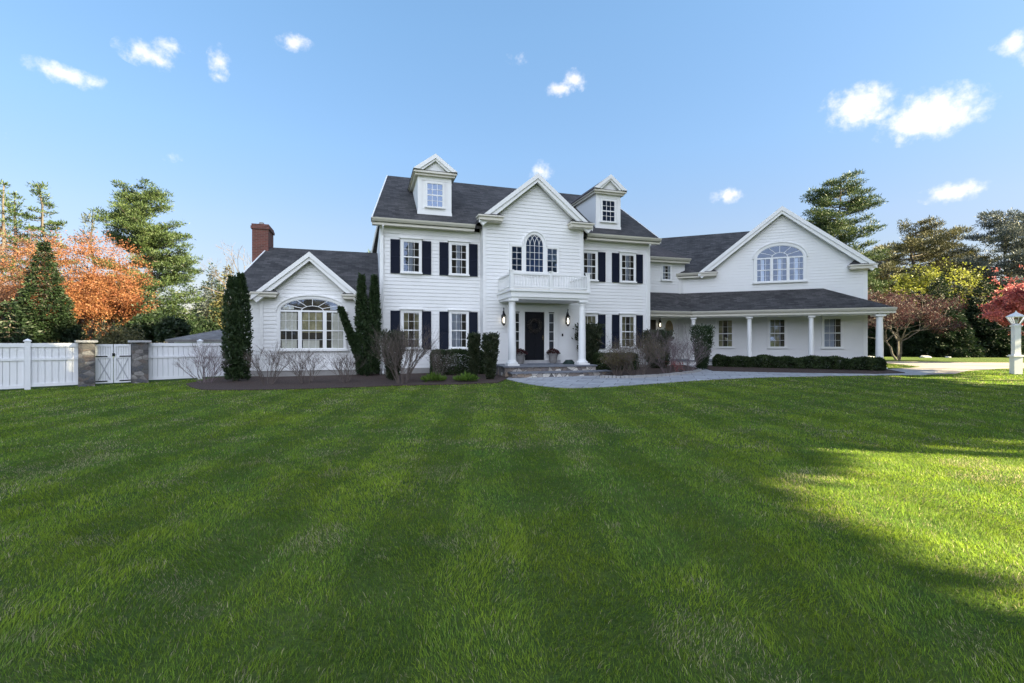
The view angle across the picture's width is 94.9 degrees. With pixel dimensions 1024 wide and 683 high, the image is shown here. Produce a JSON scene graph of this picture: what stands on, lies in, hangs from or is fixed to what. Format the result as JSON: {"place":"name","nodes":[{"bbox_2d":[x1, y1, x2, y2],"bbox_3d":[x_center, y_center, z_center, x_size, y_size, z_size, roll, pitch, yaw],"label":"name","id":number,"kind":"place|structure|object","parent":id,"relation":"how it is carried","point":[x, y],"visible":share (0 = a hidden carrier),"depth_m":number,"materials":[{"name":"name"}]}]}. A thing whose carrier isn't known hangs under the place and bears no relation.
{"place":"outdoors","nodes":[
{"label":"outdoors","id":0,"kind":"place"},
{"bbox_2d":[0,350,1023,682],"bbox_3d":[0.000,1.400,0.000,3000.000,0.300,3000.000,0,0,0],"label":"ground","id":1,"kind":"structure","parent":0,"point":[548,676],"depth_m":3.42,"materials":[{"name":"plant"}]},
{"bbox_2d":[0,179,22,326],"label":"spruce tree","id":2,"kind":"object","parent":1,"relation":"on","point":[4,212],"visible":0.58,"depth_m":49.88,"materials":[{"name":"green plant"}]},
{"bbox_2d":[0,190,37,285],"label":"spruce tree","id":3,"kind":"object","parent":1,"relation":"on","point":[14,194],"visible":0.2,"depth_m":53.17,"materials":[{"name":"green plant"}]},
{"bbox_2d":[0,299,43,342],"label":"conifer","id":4,"kind":"object","parent":1,"relation":"on","point":[17,311],"visible":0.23,"depth_m":24.97,"materials":[{"name":"green plant"}]},
{"bbox_2d":[0,339,77,389],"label":"fence","id":5,"kind":"object","parent":1,"relation":"on","point":[27,364],"visible":0.91,"depth_m":14.44,"materials":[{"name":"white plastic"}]},
{"bbox_2d":[0,180,83,284],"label":"spruce tree","id":6,"kind":"object","parent":1,"relation":"on","point":[43,226],"visible":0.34,"depth_m":52.27,"materials":[{"name":"green plant"}]},
{"bbox_2d":[0,241,86,342],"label":"conifer","id":7,"kind":"object","parent":1,"relation":"on","point":[66,330],"visible":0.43,"depth_m":26.67,"materials":[{"name":"green plant"}]},
{"bbox_2d":[0,224,90,333],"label":"budding tree","id":8,"kind":"object","parent":1,"relation":"on","point":[6,251],"visible":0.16,"depth_m":33.46,"materials":[{"name":"plant"}]},
{"bbox_2d":[0,228,161,339],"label":"budding tree","id":9,"kind":"object","parent":1,"relation":"on","point":[95,296],"visible":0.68,"depth_m":30.31,"materials":[{"name":"orange plant"}]},
{"bbox_2d":[75,340,97,386],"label":"stone pillar","id":10,"kind":"structure","parent":1,"relation":"on","point":[86,363],"depth_m":15.07,"materials":[{"name":"grey stone"}]},
{"bbox_2d":[95,344,130,383],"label":"gate","id":11,"kind":"structure","parent":10,"relation":"attached to","point":[118,355],"depth_m":15.69,"materials":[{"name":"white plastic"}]},
{"bbox_2d":[63,211,112,339],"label":"spruce tree","id":12,"kind":"object","parent":1,"relation":"on","point":[92,227],"visible":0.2,"depth_m":49.48,"materials":[{"name":"green plant"}]},
{"bbox_2d":[6,311,192,342],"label":"distant woods","id":13,"kind":"object","parent":1,"relation":"on","point":[116,330],"visible":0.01,"depth_m":73.35,"materials":[{"name":"brown plant"}]},
{"bbox_2d":[85,322,146,361],"bbox_3d":[-22.284,0.077,26.485,2.796,2.475,2.536,0,0,-32],"label":"leafy shrub","id":14,"kind":"object","parent":1,"relation":"on","point":[114,337],"visible":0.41,"depth_m":26.19,"materials":[{"name":"green plant"}]},
{"bbox_2d":[128,340,150,383],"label":"stone pillar","id":15,"kind":"structure","parent":1,"relation":"on","point":[139,360],"depth_m":16.04,"materials":[{"name":"grey stone"}]},
{"bbox_2d":[87,178,206,325],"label":"pine tree","id":16,"kind":"object","parent":1,"relation":"on","point":[126,217],"visible":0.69,"depth_m":44.95,"materials":[{"name":"green plant"}]},
{"bbox_2d":[121,286,193,342],"bbox_3d":[-23.191,-1.181,30.907,3.849,5.036,3.422,0,0,0],"label":"evergreen tree","id":17,"kind":"object","parent":1,"relation":"on","point":[158,328],"visible":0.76,"depth_m":30.39,"materials":[{"name":"green plant"}]},
{"bbox_2d":[144,263,205,342],"bbox_3d":[-24.662,-2.179,33.871,3.976,7.020,4.656,0,0,30],"label":"evergreen tree","id":18,"kind":"object","parent":1,"relation":"on","point":[197,329],"visible":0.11,"depth_m":33.88,"materials":[{"name":"green plant"}]},
{"bbox_2d":[149,339,229,379],"bbox_3d":[-11.681,0.680,17.369,0.180,1.541,2.889,0,0,45],"label":"fence","id":19,"kind":"object","parent":1,"relation":"on","point":[162,361],"visible":0.59,"depth_m":16.98,"materials":[{"name":"white plastic"}]},
{"bbox_2d":[165,261,225,342],"bbox_3d":[-24.032,-2.416,35.960,4.143,7.493,4.456,0,0,0],"label":"evergreen tree","id":20,"kind":"object","parent":1,"relation":"on","point":[207,324],"visible":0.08,"depth_m":35.88,"materials":[{"name":"green plant"}]},
{"bbox_2d":[165,330,228,342],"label":"roof","id":21,"kind":"structure","parent":1,"relation":"on","point":[215,336],"depth_m":26.13,"materials":[{"name":"grey"}]},
{"bbox_2d":[188,280,213,318],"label":"conifer","id":22,"kind":"object","parent":1,"relation":"on","point":[201,294],"visible":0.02,"depth_m":63.48,"materials":[{"name":"green plant"}]},
{"bbox_2d":[194,267,222,319],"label":"conifer","id":23,"kind":"object","parent":1,"relation":"on","point":[204,309],"visible":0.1,"depth_m":59.36,"materials":[{"name":"green plant"}]},
{"bbox_2d":[203,265,233,328],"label":"conifer","id":24,"kind":"object","parent":1,"relation":"on","point":[218,302],"visible":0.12,"depth_m":54.06,"materials":[{"name":"green plant"}]},
{"bbox_2d":[198,244,251,293],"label":"bare tree","id":25,"kind":"object","parent":1,"relation":"on","point":[231,253],"visible":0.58,"depth_m":43.89,"materials":[{"name":"brown plant"}]},
{"bbox_2d":[186,372,507,390],"bbox_3d":[-5.458,1.401,17.035,11.184,0.176,4.815,0,0,-13],"label":"mulch bed","id":26,"kind":"object","parent":1,"relation":"on","point":[293,382],"visible":0.63,"depth_m":16.04,"materials":[{"name":"brown soil"}]},
{"bbox_2d":[174,335,230,382],"bbox_3d":[-10.487,0.599,15.960,1.878,1.696,2.010,0,0,12],"label":"bare shrub","id":27,"kind":"object","parent":26,"relation":"on","point":[209,361],"visible":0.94,"depth_m":15.94,"materials":[{"name":"brown plant"}]},
{"bbox_2d":[219,272,253,381],"bbox_3d":[-9.600,-0.497,16.405,1.101,3.984,0.905,0,0,0],"label":"arborvitae","id":28,"kind":"object","parent":26,"relation":"on","point":[237,322],"visible":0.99,"depth_m":16.24,"materials":[{"name":"green plant"}]},
{"bbox_2d":[241,339,297,384],"bbox_3d":[-8.094,0.659,15.739,1.800,1.594,1.875,0,0,-36],"label":"bare shrub","id":29,"kind":"object","parent":26,"relation":"on","point":[273,356],"visible":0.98,"depth_m":15.48,"materials":[{"name":"brown plant"}]},
{"bbox_2d":[271,348,328,383],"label":"bare shrub","id":30,"kind":"object","parent":26,"relation":"on","point":[304,363],"visible":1,"depth_m":15.74,"materials":[{"name":"brown plant"}]},
{"bbox_2d":[315,349,367,382],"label":"bare shrub","id":31,"kind":"object","parent":26,"relation":"on","point":[340,365],"visible":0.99,"depth_m":15.94,"materials":[{"name":"brown plant"}]},
{"bbox_2d":[336,305,370,375],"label":"arborvitae","id":32,"kind":"object","parent":26,"relation":"on","point":[348,328],"visible":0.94,"depth_m":18.27,"materials":[{"name":"green plant"}]},
{"bbox_2d":[353,272,381,375],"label":"arborvitae","id":33,"kind":"object","parent":26,"relation":"on","point":[368,322],"visible":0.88,"depth_m":18.43,"materials":[{"name":"green plant"}]},
{"bbox_2d":[378,328,406,379],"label":"bare shrub","id":34,"kind":"object","parent":26,"relation":"on","point":[390,376],"visible":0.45,"depth_m":16.79,"materials":[{"name":"plant"}]},
{"bbox_2d":[367,319,443,383],"bbox_3d":[-3.489,0.288,15.832,2.466,2.326,2.427,0,0,0],"label":"bare shrub","id":35,"kind":"object","parent":26,"relation":"on","point":[411,351],"visible":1,"depth_m":15.64,"materials":[{"name":"brown plant"}]},
{"bbox_2d":[420,372,446,381],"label":"perennial","id":36,"kind":"object","parent":26,"relation":"on","point":[433,376],"visible":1,"depth_m":16.34,"materials":[{"name":"green plant"}]},
{"bbox_2d":[426,340,457,380],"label":"bare shrub","id":37,"kind":"object","parent":26,"relation":"on","point":[437,360],"visible":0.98,"depth_m":16.64,"materials":[{"name":"brown plant"}]},
{"bbox_2d":[429,348,484,374],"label":"hedge","id":38,"kind":"object","parent":26,"relation":"on","point":[464,357],"visible":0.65,"depth_m":18.95,"materials":[{"name":"green plant"}]},
{"bbox_2d":[452,371,478,380],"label":"perennial","id":39,"kind":"object","parent":26,"relation":"on","point":[464,377],"visible":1,"depth_m":16.26,"materials":[{"name":"green plant"}]},
{"bbox_2d":[466,332,481,376],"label":"clipped yew","id":40,"kind":"object","parent":26,"relation":"on","point":[473,344],"visible":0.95,"depth_m":17.23,"materials":[{"name":"green plant"}]},
{"bbox_2d":[480,331,499,379],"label":"clipped yew","id":41,"kind":"object","parent":26,"relation":"on","point":[490,342],"visible":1,"depth_m":17.03,"materials":[{"name":"green plant"}]},
{"bbox_2d":[224,154,896,377],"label":"house","id":42,"kind":"structure","parent":1,"relation":"on","point":[455,263],"depth_m":20.91,"materials":[{"name":"wood"}]},
{"bbox_2d":[275,295,347,350],"bbox_3d":[-7.845,-0.730,18.475,2.640,2.220,0.140,0,0,-17],"label":"arched window","id":43,"kind":"structure","parent":42,"relation":"in","point":[304,322],"depth_m":18.48,"materials":[{"name":"glass"}]},
{"bbox_2d":[399,237,422,273],"bbox_3d":[-4.176,-3.558,19.506,0.970,1.496,0.140,0,0,-17],"label":"window","id":44,"kind":"structure","parent":42,"relation":"in","point":[411,248],"depth_m":19.53,"materials":[{"name":"clear glass"}]},
{"bbox_2d":[399,308,422,348],"bbox_3d":[-4.176,-0.518,19.506,0.970,1.696,0.140,0,0,-17],"label":"window","id":45,"kind":"structure","parent":42,"relation":"in","point":[415,315],"depth_m":19.55,"materials":[{"name":"clear glass"}]},
{"bbox_2d":[448,240,470,275],"bbox_3d":[-2.265,-3.558,20.097,0.970,1.496,0.140,0,0,-17],"label":"window","id":46,"kind":"structure","parent":42,"relation":"in","point":[458,250],"depth_m":20.12,"materials":[{"name":"clear glass"}]},
{"bbox_2d":[448,309,470,348],"bbox_3d":[-2.265,-0.518,20.097,0.970,1.696,0.140,0,0,-17],"label":"window","id":47,"kind":"structure","parent":42,"relation":"in","point":[458,318],"depth_m":20.12,"materials":[{"name":"clear glass"}]},
{"bbox_2d":[509,243,523,272],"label":"window","id":48,"kind":"structure","parent":42,"relation":"in","point":[515,250],"depth_m":20.27,"materials":[{"name":"white glass"}]},
{"bbox_2d":[516,348,527,363],"bbox_3d":[0.361,0.609,19.945,0.658,0.681,0.600,0,0,0],"label":"flower pot","id":49,"kind":"object","parent":42,"relation":"on","point":[520,357],"visible":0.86,"depth_m":19.80,"materials":[{"name":"grey stone"}]},
{"bbox_2d":[526,318,541,332],"bbox_3d":[0.989,-0.693,20.448,0.770,0.760,0.226,0,0,-18],"label":"wreath","id":50,"kind":"object","parent":42,"relation":"attached to","point":[530,322],"visible":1,"depth_m":20.42,"materials":[{"name":"green plant"}]},
{"bbox_2d":[507,305,560,363],"bbox_3d":[0.987,-0.310,20.413,2.440,2.520,0.260,0,0,-17],"label":"front door","id":51,"kind":"structure","parent":42,"relation":"in","point":[536,345],"depth_m":20.51,"materials":[{"name":"wood"}]},
{"bbox_2d":[522,231,546,273],"bbox_3d":[0.988,-3.870,20.476,1.140,1.900,0.140,0,0,-17],"label":"arched window","id":52,"kind":"structure","parent":42,"relation":"in","point":[534,243],"depth_m":20.51,"materials":[{"name":"white glass"}]},
{"bbox_2d":[527,363,552,364],"bbox_3d":[1.231,0.939,19.761,1.000,0.021,0.650,0,0,-17],"label":"door mat","id":53,"kind":"object","parent":42,"relation":"on","point":[539,363],"depth_m":19.83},
{"bbox_2d":[545,246,559,273],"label":"window","id":54,"kind":"structure","parent":42,"relation":"in","point":[552,252],"depth_m":20.76,"materials":[{"name":"white glass"}]},
{"bbox_2d":[546,348,559,363],"bbox_3d":[1.797,0.612,20.395,0.629,0.677,0.654,0,0,0],"label":"flower pot","id":55,"kind":"object","parent":42,"relation":"on","point":[553,353],"visible":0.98,"depth_m":20.25,"materials":[{"name":"grey ceramic"}]},
{"bbox_2d":[583,248,599,281],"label":"window","id":56,"kind":"structure","parent":42,"relation":"in","point":[590,256],"depth_m":21.98,"materials":[{"name":"clear glass"}]},
{"bbox_2d":[585,312,599,342],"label":"window","id":57,"kind":"structure","parent":42,"relation":"in","point":[589,316],"depth_m":21.96,"materials":[{"name":"clear glass"}]},
{"bbox_2d":[618,251,637,282],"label":"window","id":58,"kind":"structure","parent":42,"relation":"in","point":[627,259],"depth_m":22.54,"materials":[{"name":"clear glass"}]},
{"bbox_2d":[618,313,637,347],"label":"window","id":59,"kind":"structure","parent":42,"relation":"in","point":[627,321],"depth_m":22.55,"materials":[{"name":"clear glass"}]},
{"bbox_2d":[650,320,655,329],"bbox_3d":[7.728,-0.135,25.959,0.480,2.130,0.050,0,0,-17],"label":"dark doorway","id":60,"kind":"structure","parent":42,"relation":"in","point":[652,322],"depth_m":25.95,"materials":[{"name":"black"}]},
{"bbox_2d":[660,264,672,280],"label":"window","id":61,"kind":"structure","parent":42,"relation":"in","point":[666,269],"depth_m":26.22,"materials":[{"name":"clear glass"}]},
{"bbox_2d":[660,318,677,358],"bbox_3d":[8.774,-0.170,26.267,1.120,2.280,0.082,0,0,-17],"label":"side door","id":62,"kind":"structure","parent":42,"relation":"in","point":[666,322],"depth_m":26.30,"materials":[{"name":"white metal"}]},
{"bbox_2d":[716,318,734,347],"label":"window","id":63,"kind":"structure","parent":42,"relation":"in","point":[725,327],"depth_m":25.73,"materials":[{"name":"clear glass"}]},
{"bbox_2d":[767,317,787,348],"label":"window","id":64,"kind":"structure","parent":42,"relation":"in","point":[776,326],"depth_m":24.81,"materials":[{"name":"clear glass"}]},
{"bbox_2d":[753,241,807,283],"bbox_3d":[14.091,-4.170,24.732,2.540,2.160,0.140,0,0,22],"label":"arched window","id":65,"kind":"structure","parent":42,"relation":"in","point":[775,262],"depth_m":24.75,"materials":[{"name":"clear glass"}]},
{"bbox_2d":[821,316,844,348],"bbox_3d":[16.273,-0.465,23.859,1.020,1.670,0.125,0,0,22],"label":"window","id":66,"kind":"structure","parent":42,"relation":"in","point":[832,327],"depth_m":23.88,"materials":[{"name":"clear glass"}]},
{"bbox_2d":[598,365,697,377],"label":"mulch island","id":67,"kind":"structure","parent":1,"relation":"on","point":[655,370],"depth_m":20.16,"materials":[{"name":"brown soil"}]},
{"bbox_2d":[571,321,605,363],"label":"clipped yew","id":68,"kind":"object","parent":67,"relation":"on","point":[593,332],"visible":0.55,"depth_m":20.61,"materials":[{"name":"green plant"}]},
{"bbox_2d":[592,352,639,370],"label":"hedge","id":69,"kind":"object","parent":67,"relation":"on","point":[600,366],"visible":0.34,"depth_m":20.60,"materials":[{"name":"green plant"}]},
{"bbox_2d":[598,346,635,375],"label":"bare shrub","id":70,"kind":"object","parent":67,"relation":"on","point":[612,359],"visible":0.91,"depth_m":18.18,"materials":[{"name":"brown plant"}]},
{"bbox_2d":[596,326,671,374],"bbox_3d":[4.725,0.377,18.305,2.853,2.049,2.758,0,0,0],"label":"bare shrub","id":71,"kind":"object","parent":67,"relation":"on","point":[644,361],"visible":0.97,"depth_m":18.19,"materials":[{"name":"brown plant"}]},
{"bbox_2d":[642,328,674,368],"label":"clipped yew","id":72,"kind":"object","parent":67,"relation":"on","point":[665,334],"visible":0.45,"depth_m":21.89,"materials":[{"name":"green plant"}]},
{"bbox_2d":[639,324,702,372],"bbox_3d":[6.516,0.211,19.541,2.736,2.329,2.125,0,0,0],"label":"bare shrub","id":73,"kind":"object","parent":67,"relation":"on","point":[674,353],"visible":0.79,"depth_m":19.48,"materials":[{"name":"brown plant"}]},
{"bbox_2d":[665,361,684,372],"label":"bare shrub","id":74,"kind":"object","parent":67,"relation":"on","point":[676,366],"visible":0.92,"depth_m":19.29,"materials":[{"name":"brown plant"}]},
{"bbox_2d":[661,323,713,370],"bbox_3d":[7.542,0.235,19.927,2.037,2.261,1.996,0,0,39],"label":"bare shrub","id":75,"kind":"object","parent":67,"relation":"on","point":[692,353],"visible":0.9,"depth_m":19.93,"materials":[{"name":"brown plant"}]},
{"bbox_2d":[689,323,715,369],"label":"clipped yew","id":76,"kind":"object","parent":67,"relation":"on","point":[706,339],"visible":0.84,"depth_m":21.50,"materials":[{"name":"green plant"}]},
{"bbox_2d":[600,369,701,377],"bbox_3d":[6.066,1.321,19.018,5.965,0.210,0.947,0,0,-32],"label":"stone edging","id":77,"kind":"object","parent":1,"relation":"on","point":[651,375],"visible":0.65,"depth_m":18.06,"materials":[{"name":"grey stone"}]},
{"bbox_2d":[507,365,938,387],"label":"walkway","id":78,"kind":"structure","parent":1,"relation":"on","point":[597,381],"depth_m":17.50,"materials":[{"name":"grey stone"}]},
{"bbox_2d":[707,365,904,373],"bbox_3d":[12.831,1.294,21.482,8.310,0.173,3.717,0,0,19],"label":"mulch strip","id":79,"kind":"object","parent":1,"relation":"on","point":[779,369],"visible":0.72,"depth_m":20.81,"materials":[{"name":"brown soil"}]},
{"bbox_2d":[712,354,887,370],"bbox_3d":[13.319,0.968,22.259,7.106,0.772,1.016,0,0,22],"label":"hedge","id":80,"kind":"object","parent":79,"relation":"on","point":[817,361],"visible":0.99,"depth_m":21.89,"materials":[{"name":"green plant"}]},
{"bbox_2d":[799,168,895,299],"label":"pine tree","id":81,"kind":"object","parent":1,"relation":"on","point":[824,221],"visible":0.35,"depth_m":48.46,"materials":[{"name":"green plant"}]},
{"bbox_2d":[868,297,904,356],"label":"conifer","id":82,"kind":"object","parent":1,"relation":"on","point":[890,341],"visible":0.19,"depth_m":39.65,"materials":[{"name":"green plant"}]},
{"bbox_2d":[864,242,943,323],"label":"pine tree","id":83,"kind":"object","parent":1,"relation":"on","point":[886,272],"visible":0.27,"depth_m":52.69,"materials":[{"name":"green plant"}]},
{"bbox_2d":[883,291,951,356],"bbox_3d":[34.294,-1.183,40.263,5.759,6.291,5.962,0,0,0],"label":"conifer","id":84,"kind":"object","parent":1,"relation":"on","point":[906,345],"visible":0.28,"depth_m":38.83,"materials":[{"name":"green plant"}]},
{"bbox_2d":[868,287,968,359],"bbox_3d":[25.929,-1.294,31.296,6.790,5.265,7.046,0,0,39],"label":"purple leaved tree","id":85,"kind":"object","parent":1,"relation":"on","point":[908,317],"visible":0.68,"depth_m":30.42,"materials":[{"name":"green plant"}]},
{"bbox_2d":[861,215,999,303],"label":"pine tree","id":86,"kind":"object","parent":1,"relation":"on","point":[912,244],"visible":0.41,"depth_m":54.42,"materials":[{"name":"green plant"}]},
{"bbox_2d":[878,257,1003,321],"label":"leafy tree","id":87,"kind":"object","parent":1,"relation":"on","point":[904,281],"visible":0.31,"depth_m":47.36,"materials":[{"name":"yellow plant"}]},
{"bbox_2d":[902,276,987,357],"bbox_3d":[35.280,-1.741,39.037,6.126,7.331,6.014,0,0,42],"label":"conifer","id":88,"kind":"object","parent":1,"relation":"on","point":[962,343],"visible":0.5,"depth_m":37.59,"materials":[{"name":"green plant"}]},
{"bbox_2d":[905,224,1006,291],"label":"pine tree","id":89,"kind":"object","parent":1,"relation":"on","point":[956,235],"visible":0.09,"depth_m":58.02,"materials":[{"name":"green plant"}]},
{"bbox_2d":[944,285,1000,356],"bbox_3d":[38.189,-1.454,39.773,6.193,6.774,5.977,0,0,0],"label":"conifer","id":90,"kind":"object","parent":1,"relation":"on","point":[965,297],"visible":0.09,"depth_m":39.21,"materials":[{"name":"green plant"}]},
{"bbox_2d":[937,207,1023,296],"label":"pine tree","id":91,"kind":"object","parent":1,"relation":"on","point":[1013,233],"visible":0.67,"depth_m":48.66,"materials":[{"name":"green plant"}]},
{"bbox_2d":[948,268,1022,312],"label":"leafy tree","id":92,"kind":"object","parent":1,"relation":"on","point":[977,277],"visible":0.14,"depth_m":48.06,"materials":[{"name":"yellow plant"}]},
{"bbox_2d":[962,278,1023,357],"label":"conifer","id":93,"kind":"object","parent":1,"relation":"on","point":[1003,349],"visible":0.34,"depth_m":37.82,"materials":[{"name":"green plant"}]},
{"bbox_2d":[976,265,1023,335],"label":"red maple","id":94,"kind":"object","parent":1,"relation":"on","point":[1011,301],"visible":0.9,"depth_m":27.69,"materials":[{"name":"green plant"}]},
{"bbox_2d":[993,216,1023,276],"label":"pine tree","id":95,"kind":"object","parent":1,"relation":"on","point":[1012,270],"visible":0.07,"depth_m":56.78,"materials":[{"name":"green plant"}]},
{"bbox_2d":[1006,311,1023,373],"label":"lamp post","id":96,"kind":"object","parent":1,"relation":"on","point":[1015,361],"visible":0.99,"depth_m":19.53,"materials":[{"name":"white wood"}]},
{"bbox_2d":[0,0,1023,313],"label":"sky","id":97,"kind":"structure","parent":0,"point":[293,117],"materials":[{"name":"blue"}]},
{"bbox_2d":[562,360,574,363],"bbox_3d":[2.397,0.857,19.782,0.556,0.167,0.452,0,0,0],"label":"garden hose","id":98,"kind":"object","parent":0,"point":[568,362],"visible":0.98,"depth_m":19.64,"materials":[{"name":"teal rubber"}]},
{"bbox_2d":[887,361,1023,374],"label":"driveway","id":99,"kind":"structure","parent":0,"point":[949,367],"depth_m":23.75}
]}

